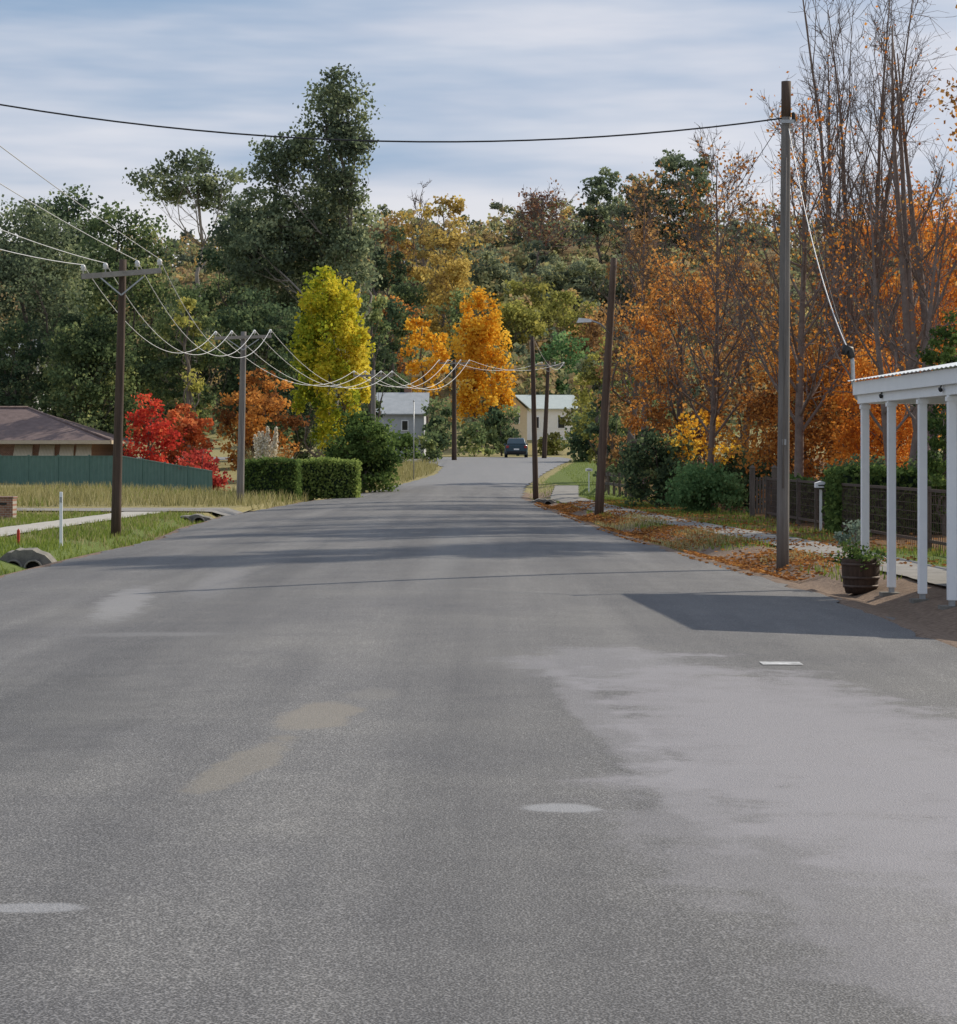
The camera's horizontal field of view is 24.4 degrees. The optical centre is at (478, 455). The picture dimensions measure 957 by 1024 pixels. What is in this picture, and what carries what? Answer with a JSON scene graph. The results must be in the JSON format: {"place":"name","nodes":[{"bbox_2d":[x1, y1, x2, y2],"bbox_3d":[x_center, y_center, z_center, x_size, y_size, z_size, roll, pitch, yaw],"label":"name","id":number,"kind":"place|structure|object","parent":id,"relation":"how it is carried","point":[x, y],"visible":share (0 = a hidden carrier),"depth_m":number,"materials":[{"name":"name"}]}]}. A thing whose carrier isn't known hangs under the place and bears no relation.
{"place":"outdoors","nodes":[
{"label":"outdoors","id":0,"kind":"place"},
{"bbox_2d":[17,508,256,515],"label":"driveway","id":1,"kind":"structure","parent":0,"point":[226,511],"depth_m":67.30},
{"bbox_2d":[232,426,300,463],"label":"pampas grass","id":2,"kind":"object","parent":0,"point":[262,445],"depth_m":89.25,"materials":[{"name":"beige plant"}]},
{"bbox_2d":[0,457,827,564],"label":"dry grass","id":3,"kind":"structure","parent":0,"point":[213,498],"depth_m":75.70,"materials":[{"name":"plant"}]},
{"bbox_2d":[0,461,946,581],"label":"verge grass","id":4,"kind":"structure","parent":0,"point":[48,542],"depth_m":50.40,"materials":[{"name":"plant"}]},
{"bbox_2d":[0,457,956,1023],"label":"road","id":5,"kind":"structure","parent":0,"point":[470,741],"depth_m":11.13,"materials":[{"name":"asphalt"}]},
{"bbox_2d":[0,237,956,647],"bbox_3d":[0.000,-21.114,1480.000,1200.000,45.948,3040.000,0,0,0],"label":"ground","id":6,"kind":"structure","parent":0,"point":[926,619],"depth_m":48.79,"materials":[{"name":"plant"}]},
{"bbox_2d":[0,547,56,568],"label":"culvert headwall","id":7,"kind":"object","parent":6,"relation":"on","point":[28,558],"visible":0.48,"depth_m":35.86,"materials":[{"name":"concrete"}]},
{"bbox_2d":[0,316,61,415],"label":"evergreen tree","id":8,"kind":"object","parent":6,"relation":"on","point":[9,339],"visible":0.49,"depth_m":133.36,"materials":[{"name":"green plant"}]},
{"bbox_2d":[0,194,108,415],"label":"evergreen tree","id":9,"kind":"object","parent":6,"relation":"on","point":[36,272],"visible":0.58,"depth_m":138.86,"materials":[{"name":"green plant"}]},
{"bbox_2d":[13,183,118,416],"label":"evergreen tree","id":10,"kind":"object","parent":6,"relation":"on","point":[64,204],"visible":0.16,"depth_m":170.81,"materials":[{"name":"green plant"}]},
{"bbox_2d":[0,406,139,455],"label":"brick house","id":11,"kind":"structure","parent":6,"relation":"on","point":[26,431],"depth_m":122.07,"materials":[{"name":"brown tile"}]},
{"bbox_2d":[0,511,166,535],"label":"footpath","id":12,"kind":"structure","parent":6,"relation":"on","point":[9,530],"depth_m":54.73,"materials":[{"name":"concrete"}]},
{"bbox_2d":[30,305,146,455],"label":"evergreen tree","id":13,"kind":"object","parent":6,"relation":"on","point":[94,350],"visible":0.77,"depth_m":130.98,"materials":[{"name":"green plant"}]},
{"bbox_2d":[0,455,212,491],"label":"metal fence","id":14,"kind":"object","parent":6,"relation":"on","point":[32,470],"visible":0.7,"depth_m":104.64,"materials":[{"name":"metal"}]},
{"bbox_2d":[80,259,161,535],"bbox_3d":[-7.489,-1.062,46.358,1.703,6.129,0.327,0,0,-6],"label":"utility pole","id":15,"kind":"object","parent":6,"relation":"on","point":[122,273],"visible":0.98,"depth_m":46.32,"materials":[{"name":"brown wood"}]},
{"bbox_2d":[39,201,204,451],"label":"evergreen tree","id":16,"kind":"object","parent":6,"relation":"on","point":[137,296],"visible":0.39,"depth_m":148.77,"materials":[{"name":"green plant"}]},
{"bbox_2d":[123,389,187,463],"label":"autumn tree","id":17,"kind":"object","parent":6,"relation":"on","point":[152,430],"visible":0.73,"depth_m":105.87,"materials":[{"name":"red plant"}]},
{"bbox_2d":[144,402,217,466],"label":"autumn tree","id":18,"kind":"object","parent":6,"relation":"on","point":[191,424],"visible":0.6,"depth_m":108.69,"materials":[{"name":"red plant"}]},
{"bbox_2d":[135,283,230,458],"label":"evergreen tree","id":19,"kind":"object","parent":6,"relation":"on","point":[171,362],"visible":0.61,"depth_m":129.37,"materials":[{"name":"green plant"}]},
{"bbox_2d":[122,145,247,393],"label":"gum tree","id":20,"kind":"object","parent":6,"relation":"on","point":[205,188],"visible":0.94,"depth_m":214.22,"materials":[{"name":"green plant"}]},
{"bbox_2d":[171,297,209,462],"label":"tree","id":21,"kind":"object","parent":6,"relation":"on","point":[189,305],"visible":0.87,"depth_m":126.95,"materials":[{"name":"green plant"}]},
{"bbox_2d":[174,448,233,490],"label":"shrub","id":22,"kind":"object","parent":6,"relation":"on","point":[198,456],"visible":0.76,"depth_m":97.39,"materials":[{"name":"red plant"}]},
{"bbox_2d":[191,210,287,453],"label":"evergreen tree","id":23,"kind":"object","parent":6,"relation":"on","point":[210,293],"visible":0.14,"depth_m":151.10,"materials":[{"name":"green plant"}]},
{"bbox_2d":[214,329,271,501],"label":"utility pole","id":24,"kind":"object","parent":6,"relation":"on","point":[243,337],"visible":0.98,"depth_m":77.90,"materials":[{"name":"grey wood"}]},
{"bbox_2d":[201,286,316,453],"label":"evergreen tree","id":25,"kind":"object","parent":6,"relation":"on","point":[247,316],"visible":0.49,"depth_m":133.28,"materials":[{"name":"green plant"}]},
{"bbox_2d":[212,367,310,471],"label":"autumn tree","id":26,"kind":"object","parent":6,"relation":"on","point":[255,420],"visible":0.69,"depth_m":111.72,"materials":[{"name":"orange plant"}]},
{"bbox_2d":[244,454,303,499],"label":"clipped hedge","id":27,"kind":"object","parent":6,"relation":"on","point":[268,474],"visible":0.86,"depth_m":84.03,"materials":[{"name":"green plant"}]},
{"bbox_2d":[202,63,385,457],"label":"gum tree","id":28,"kind":"object","parent":6,"relation":"on","point":[302,240],"visible":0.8,"depth_m":144.56,"materials":[{"name":"green plant"}]},
{"bbox_2d":[268,309,350,458],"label":"evergreen tree","id":29,"kind":"object","parent":6,"relation":"on","point":[300,437],"visible":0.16,"depth_m":137.50,"materials":[{"name":"green plant"}]},
{"bbox_2d":[286,265,375,457],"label":"poplar tree","id":30,"kind":"object","parent":6,"relation":"on","point":[327,321],"visible":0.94,"depth_m":117.31,"materials":[{"name":"yellow plant"}]},
{"bbox_2d":[300,455,362,498],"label":"clipped hedge","id":31,"kind":"object","parent":6,"relation":"on","point":[327,477],"visible":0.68,"depth_m":87.03,"materials":[{"name":"green plant"}]},
{"bbox_2d":[321,409,412,492],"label":"shrub","id":32,"kind":"object","parent":6,"relation":"on","point":[372,451],"visible":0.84,"depth_m":96.22,"materials":[{"name":"green plant"}]},
{"bbox_2d":[356,293,403,437],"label":"evergreen tree","id":33,"kind":"object","parent":6,"relation":"on","point":[376,304],"visible":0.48,"depth_m":164.67,"materials":[{"name":"green plant"}]},
{"bbox_2d":[369,231,391,340],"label":"cypress tree","id":34,"kind":"object","parent":6,"relation":"on","point":[382,272],"visible":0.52,"depth_m":284.63,"materials":[{"name":"green plant"}]},
{"bbox_2d":[368,217,416,298],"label":"autumn tree","id":35,"kind":"object","parent":6,"relation":"on","point":[390,241],"visible":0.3,"depth_m":299.56,"materials":[{"name":"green plant"}]},
{"bbox_2d":[358,298,428,414],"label":"evergreen tree","id":36,"kind":"object","parent":6,"relation":"on","point":[393,314],"visible":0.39,"depth_m":214.91,"materials":[{"name":"green plant"}]},
{"bbox_2d":[386,226,410,341],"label":"cypress tree","id":37,"kind":"object","parent":6,"relation":"on","point":[398,264],"visible":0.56,"depth_m":284.72,"materials":[{"name":"green plant"}]},
{"bbox_2d":[375,389,429,455],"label":"house","id":38,"kind":"structure","parent":6,"relation":"on","point":[398,407],"depth_m":178.21,"materials":[{"name":"white paint"}]},
{"bbox_2d":[381,277,432,374],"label":"evergreen tree","id":39,"kind":"object","parent":6,"relation":"on","point":[408,293],"visible":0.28,"depth_m":261.05,"materials":[{"name":"green plant"}]},
{"bbox_2d":[390,432,424,458],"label":"shrub","id":40,"kind":"object","parent":6,"relation":"on","point":[407,441],"visible":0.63,"depth_m":159.56,"materials":[{"name":"green plant"}]},
{"bbox_2d":[384,211,433,287],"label":"autumn tree","id":41,"kind":"object","parent":6,"relation":"on","point":[410,235],"visible":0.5,"depth_m":299.43,"materials":[{"name":"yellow plant"}]},
{"bbox_2d":[400,316,451,432],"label":"autumn tree","id":42,"kind":"object","parent":6,"relation":"on","point":[440,354],"visible":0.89,"depth_m":201.67,"materials":[{"name":"orange plant"}]},
{"bbox_2d":[414,429,442,461],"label":"shrub","id":43,"kind":"object","parent":6,"relation":"on","point":[432,453],"visible":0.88,"depth_m":149.42,"materials":[{"name":"green plant"}]},
{"bbox_2d":[421,396,458,452],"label":"shrub","id":44,"kind":"object","parent":6,"relation":"on","point":[436,422],"visible":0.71,"depth_m":175.47,"materials":[{"name":"green plant"}]},
{"bbox_2d":[412,193,482,329],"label":"autumn tree","id":45,"kind":"object","parent":6,"relation":"on","point":[450,240],"visible":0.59,"depth_m":289.81,"materials":[{"name":"yellow plant"}]},
{"bbox_2d":[430,288,472,389],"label":"evergreen tree","id":46,"kind":"object","parent":6,"relation":"on","point":[454,314],"visible":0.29,"depth_m":249.90,"materials":[{"name":"green plant"}]},
{"bbox_2d":[415,250,491,361],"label":"autumn tree","id":47,"kind":"object","parent":6,"relation":"on","point":[452,278],"visible":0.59,"depth_m":261.08,"materials":[{"name":"yellow plant"}]},
{"bbox_2d":[438,360,469,459],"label":"utility pole","id":48,"kind":"object","parent":6,"relation":"on","point":[454,431],"visible":0.99,"depth_m":154.87,"materials":[{"name":"brown wood"}]},
{"bbox_2d":[457,421,495,456],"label":"shrub","id":49,"kind":"object","parent":6,"relation":"on","point":[478,439],"visible":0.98,"depth_m":179.19,"materials":[{"name":"green plant"}]},
{"bbox_2d":[0,198,956,438],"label":"hillside woodland","id":50,"kind":"object","parent":6,"relation":"on","point":[493,226],"visible":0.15,"depth_m":319.50,"materials":[{"name":"green plant"}]},
{"bbox_2d":[445,286,518,452],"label":"autumn tree","id":51,"kind":"object","parent":6,"relation":"on","point":[481,332],"visible":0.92,"depth_m":195.73,"materials":[{"name":"orange plant"}]},
{"bbox_2d":[468,243,523,315],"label":"evergreen tree","id":52,"kind":"object","parent":6,"relation":"on","point":[494,268],"visible":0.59,"depth_m":298.40,"materials":[{"name":"green plant"}]},
{"bbox_2d":[472,404,520,455],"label":"shrub","id":53,"kind":"object","parent":6,"relation":"on","point":[497,421],"visible":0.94,"depth_m":185.38,"materials":[{"name":"green plant"}]},
{"bbox_2d":[497,395,530,443],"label":"cottage","id":54,"kind":"structure","parent":6,"relation":"on","point":[521,426],"depth_m":200.00,"materials":[{"name":"white paint"}]},
{"bbox_2d":[487,299,548,376],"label":"autumn tree","id":55,"kind":"object","parent":6,"relation":"on","point":[516,314],"visible":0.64,"depth_m":254.19,"materials":[{"name":"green plant"}]},
{"bbox_2d":[497,276,556,332],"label":"autumn tree","id":56,"kind":"object","parent":6,"relation":"on","point":[517,289],"visible":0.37,"depth_m":283.58,"materials":[{"name":"green plant"}]},
{"bbox_2d":[530,337,538,499],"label":"utility pole","id":57,"kind":"object","parent":6,"relation":"on","point":[534,437],"visible":0.94,"depth_m":85.92,"materials":[{"name":"brown wood"}]},
{"bbox_2d":[492,177,599,275],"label":"autumn tree","id":58,"kind":"object","parent":6,"relation":"on","point":[533,211],"visible":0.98,"depth_m":324.81,"materials":[{"name":"brown plant"}]},
{"bbox_2d":[516,395,577,439],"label":"cottage","id":59,"kind":"structure","parent":6,"relation":"on","point":[557,404],"depth_m":212.00,"materials":[{"name":"white paint"}]},
{"bbox_2d":[535,361,564,457],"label":"utility pole","id":60,"kind":"object","parent":6,"relation":"on","point":[545,432],"visible":0.84,"depth_m":162.87,"materials":[{"name":"brown wood"}]},
{"bbox_2d":[530,330,603,399],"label":"evergreen tree","id":61,"kind":"object","parent":6,"relation":"on","point":[561,387],"visible":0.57,"depth_m":235.33,"materials":[{"name":"green plant"}]},
{"bbox_2d":[531,290,605,361],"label":"autumn tree","id":62,"kind":"object","parent":6,"relation":"on","point":[562,298],"visible":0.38,"depth_m":261.28,"materials":[{"name":"green plant"}]},
{"bbox_2d":[536,256,606,314],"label":"evergreen tree","id":63,"kind":"object","parent":6,"relation":"on","point":[581,272],"visible":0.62,"depth_m":298.12,"materials":[{"name":"green plant"}]},
{"bbox_2d":[560,412,599,461],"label":"shrub","id":64,"kind":"object","parent":6,"relation":"on","point":[580,445],"visible":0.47,"depth_m":149.54,"materials":[{"name":"green plant"}]},
{"bbox_2d":[559,312,617,372],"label":"autumn tree","id":65,"kind":"object","parent":6,"relation":"on","point":[592,333],"visible":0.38,"depth_m":249.25,"materials":[{"name":"brown plant"}]},
{"bbox_2d":[577,258,616,514],"bbox_3d":[3.280,-1.768,61.897,1.228,7.552,0.385,0,0,-22],"label":"utility pole","id":66,"kind":"object","parent":6,"relation":"on","point":[601,466],"visible":0.95,"depth_m":61.91,"materials":[{"name":"brown wood"}]},
{"bbox_2d":[574,166,626,266],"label":"evergreen tree","id":67,"kind":"object","parent":6,"relation":"on","point":[599,185],"visible":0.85,"depth_m":339.19,"materials":[{"name":"green plant"}]},
{"bbox_2d":[570,337,630,464],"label":"evergreen tree","id":68,"kind":"object","parent":6,"relation":"on","point":[588,376],"visible":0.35,"depth_m":111.98,"materials":[{"name":"green plant"}]},
{"bbox_2d":[582,387,628,483],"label":"evergreen tree","id":69,"kind":"object","parent":6,"relation":"on","point":[593,428],"visible":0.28,"depth_m":107.82,"materials":[{"name":"green plant"}]},
{"bbox_2d":[585,253,671,316],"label":"evergreen tree","id":70,"kind":"object","parent":6,"relation":"on","point":[596,283],"visible":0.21,"depth_m":297.64,"materials":[{"name":"green plant"}]},
{"bbox_2d":[605,173,669,261],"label":"evergreen tree","id":71,"kind":"object","parent":6,"relation":"on","point":[619,210],"visible":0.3,"depth_m":329.25,"materials":[{"name":"green plant"}]},
{"bbox_2d":[590,218,687,497],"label":"autumn tree","id":72,"kind":"object","parent":6,"relation":"on","point":[611,439],"visible":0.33,"depth_m":83.98,"materials":[{"name":"orange plant"}]},
{"bbox_2d":[606,356,676,480],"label":"evergreen tree","id":73,"kind":"object","parent":6,"relation":"on","point":[612,426],"visible":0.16,"depth_m":91.63,"materials":[{"name":"green plant"}]},
{"bbox_2d":[576,159,709,500],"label":"bare tree","id":74,"kind":"object","parent":6,"relation":"on","point":[643,254],"visible":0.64,"depth_m":77.92,"materials":[{"name":"brown plant"}]},
{"bbox_2d":[610,428,700,508],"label":"shrub","id":75,"kind":"object","parent":6,"relation":"on","point":[657,459],"visible":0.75,"depth_m":67.51,"materials":[{"name":"green plant"}]},
{"bbox_2d":[631,148,718,270],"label":"evergreen tree","id":76,"kind":"object","parent":6,"relation":"on","point":[676,162],"visible":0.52,"depth_m":327.74,"materials":[{"name":"green plant"}]},
{"bbox_2d":[604,241,764,464],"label":"autumn tree","id":77,"kind":"object","parent":6,"relation":"on","point":[658,415],"visible":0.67,"depth_m":74.03,"materials":[{"name":"orange plant"}]},
{"bbox_2d":[654,460,749,512],"bbox_3d":[6.297,1.000,61.976,2.826,1.748,2.855,0,0,0],"label":"shrub","id":78,"kind":"object","parent":6,"relation":"on","point":[700,488],"visible":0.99,"depth_m":61.37,"materials":[{"name":"green plant"}]},
{"bbox_2d":[664,409,745,469],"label":"autumn tree","id":79,"kind":"object","parent":6,"relation":"on","point":[688,432],"visible":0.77,"depth_m":66.95,"materials":[{"name":"yellow plant"}]},
{"bbox_2d":[620,122,810,504],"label":"bare tree","id":80,"kind":"object","parent":6,"relation":"on","point":[716,374],"visible":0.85,"depth_m":66.08,"materials":[{"name":"orange plant"}]},
{"bbox_2d":[534,499,946,580],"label":"fallen leaves","id":81,"kind":"object","parent":6,"relation":"on","point":[643,534],"visible":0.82,"depth_m":43.09,"materials":[{"name":"orange plant"}]},
{"bbox_2d":[684,235,797,497],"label":"autumn tree","id":82,"kind":"object","parent":6,"relation":"on","point":[743,427],"visible":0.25,"depth_m":79.79,"materials":[{"name":"orange plant"}]},
{"bbox_2d":[550,485,946,585],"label":"footpath","id":83,"kind":"structure","parent":6,"relation":"on","point":[937,575],"depth_m":42.59,"materials":[{"name":"concrete"}]},
{"bbox_2d":[749,465,776,517],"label":"garden gate","id":84,"kind":"structure","parent":6,"relation":"on","point":[753,483],"depth_m":57.44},
{"bbox_2d":[714,445,817,506],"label":"shrub","id":85,"kind":"object","parent":6,"relation":"on","point":[731,468],"visible":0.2,"depth_m":67.48,"materials":[{"name":"green plant"}]},
{"bbox_2d":[776,81,795,571],"bbox_3d":[4.656,-1.820,33.484,0.284,7.702,0.227,0,0,0],"label":"utility pole","id":86,"kind":"object","parent":6,"relation":"on","point":[782,551],"visible":0.95,"depth_m":33.43,"materials":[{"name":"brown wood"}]},
{"bbox_2d":[0,104,781,142],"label":"overhead wire","id":87,"kind":"object","parent":86,"relation":"attached to","point":[388,140],"visible":1,"depth_m":32.81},
{"bbox_2d":[661,55,919,483],"bbox_3d":[8.401,-4.356,60.038,6.973,12.479,6.025,0,0,-40],"label":"bare tree","id":88,"kind":"object","parent":6,"relation":"on","point":[800,402],"visible":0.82,"depth_m":59.70,"materials":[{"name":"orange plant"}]},
{"bbox_2d":[789,473,824,522],"bbox_3d":[8.042,1.033,53.477,1.520,1.229,1.347,0,0,0],"label":"clipped hedge","id":89,"kind":"object","parent":6,"relation":"on","point":[806,493],"visible":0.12,"depth_m":53.01,"materials":[{"name":"green plant"}]},
{"bbox_2d":[721,313,900,503],"bbox_3d":[9.475,-1.090,64.169,4.938,6.025,5.275,0,0,0],"label":"autumn tree","id":90,"kind":"object","parent":6,"relation":"on","point":[770,410],"visible":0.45,"depth_m":63.57,"materials":[{"name":"orange plant"}]},
{"bbox_2d":[764,267,905,464],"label":"autumn tree","id":91,"kind":"object","parent":6,"relation":"on","point":[806,339],"visible":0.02,"depth_m":83.76,"materials":[{"name":"orange plant"}]},
{"bbox_2d":[741,0,956,461],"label":"bare tree","id":92,"kind":"object","parent":6,"relation":"on","point":[843,169],"visible":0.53,"depth_m":63.57,"materials":[{"name":"brown plant"}]},
{"bbox_2d":[765,476,946,551],"bbox_3d":[7.476,1.100,42.020,0.117,1.151,27.045,0,0,-1],"label":"garden fence","id":93,"kind":"object","parent":6,"relation":"on","point":[798,518],"visible":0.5,"depth_m":42.14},
{"bbox_2d":[841,558,879,593],"bbox_3d":[4.879,1.537,28.200,0.504,0.440,0.504,0,0,0],"label":"barrel planter","id":94,"kind":"object","parent":6,"relation":"on","point":[856,579],"visible":0.96,"depth_m":28.00,"materials":[{"name":"brown wood"}]},
{"bbox_2d":[827,539,896,570],"bbox_3d":[4.934,1.272,28.167,0.809,0.396,0.864,0,0,-18],"label":"potted plant","id":95,"kind":"object","parent":94,"relation":"in","point":[854,552],"visible":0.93,"depth_m":28.13,"materials":[{"name":"green plant"}]},
{"bbox_2d":[791,160,956,465],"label":"bare tree","id":96,"kind":"object","parent":6,"relation":"on","point":[879,366],"visible":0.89,"depth_m":46.97,"materials":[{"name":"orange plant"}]},
{"bbox_2d":[814,333,945,468],"bbox_3d":[11.076,-0.733,60.015,3.867,5.247,4.590,0,0,0],"label":"autumn tree","id":97,"kind":"object","parent":6,"relation":"on","point":[853,434],"visible":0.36,"depth_m":59.23,"materials":[{"name":"orange plant"}]},
{"bbox_2d":[804,3,956,451],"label":"bare tree","id":98,"kind":"object","parent":6,"relation":"on","point":[909,301],"visible":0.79,"depth_m":52.47,"materials":[{"name":"brown plant"}]},
{"bbox_2d":[821,462,941,534],"bbox_3d":[8.777,0.871,45.691,3.252,1.557,1.806,0,0,0],"label":"clipped hedge","id":99,"kind":"object","parent":6,"relation":"on","point":[835,478],"visible":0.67,"depth_m":45.05,"materials":[{"name":"green plant"}]},
{"bbox_2d":[814,166,956,452],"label":"autumn tree","id":100,"kind":"object","parent":6,"relation":"on","point":[894,241],"visible":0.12,"depth_m":77.50,"materials":[{"name":"orange plant"}]},
{"bbox_2d":[841,344,956,609],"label":"shop veranda","id":101,"kind":"object","parent":6,"relation":"on","point":[921,390],"visible":0.92,"depth_m":25.92,"materials":[{"name":"white paint"}]},
{"bbox_2d":[888,203,956,439],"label":"autumn tree","id":102,"kind":"object","parent":6,"relation":"on","point":[953,287],"visible":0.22,"depth_m":71.97,"materials":[{"name":"orange plant"}]},
{"bbox_2d":[912,310,956,535],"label":"conifer tree","id":103,"kind":"object","parent":6,"relation":"on","point":[938,466],"visible":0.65,"depth_m":43.82,"materials":[{"name":"green plant"}]},
{"bbox_2d":[0,0,956,261],"label":"sky","id":104,"kind":"structure","parent":0,"point":[440,70],"materials":[{"name":"grey"}]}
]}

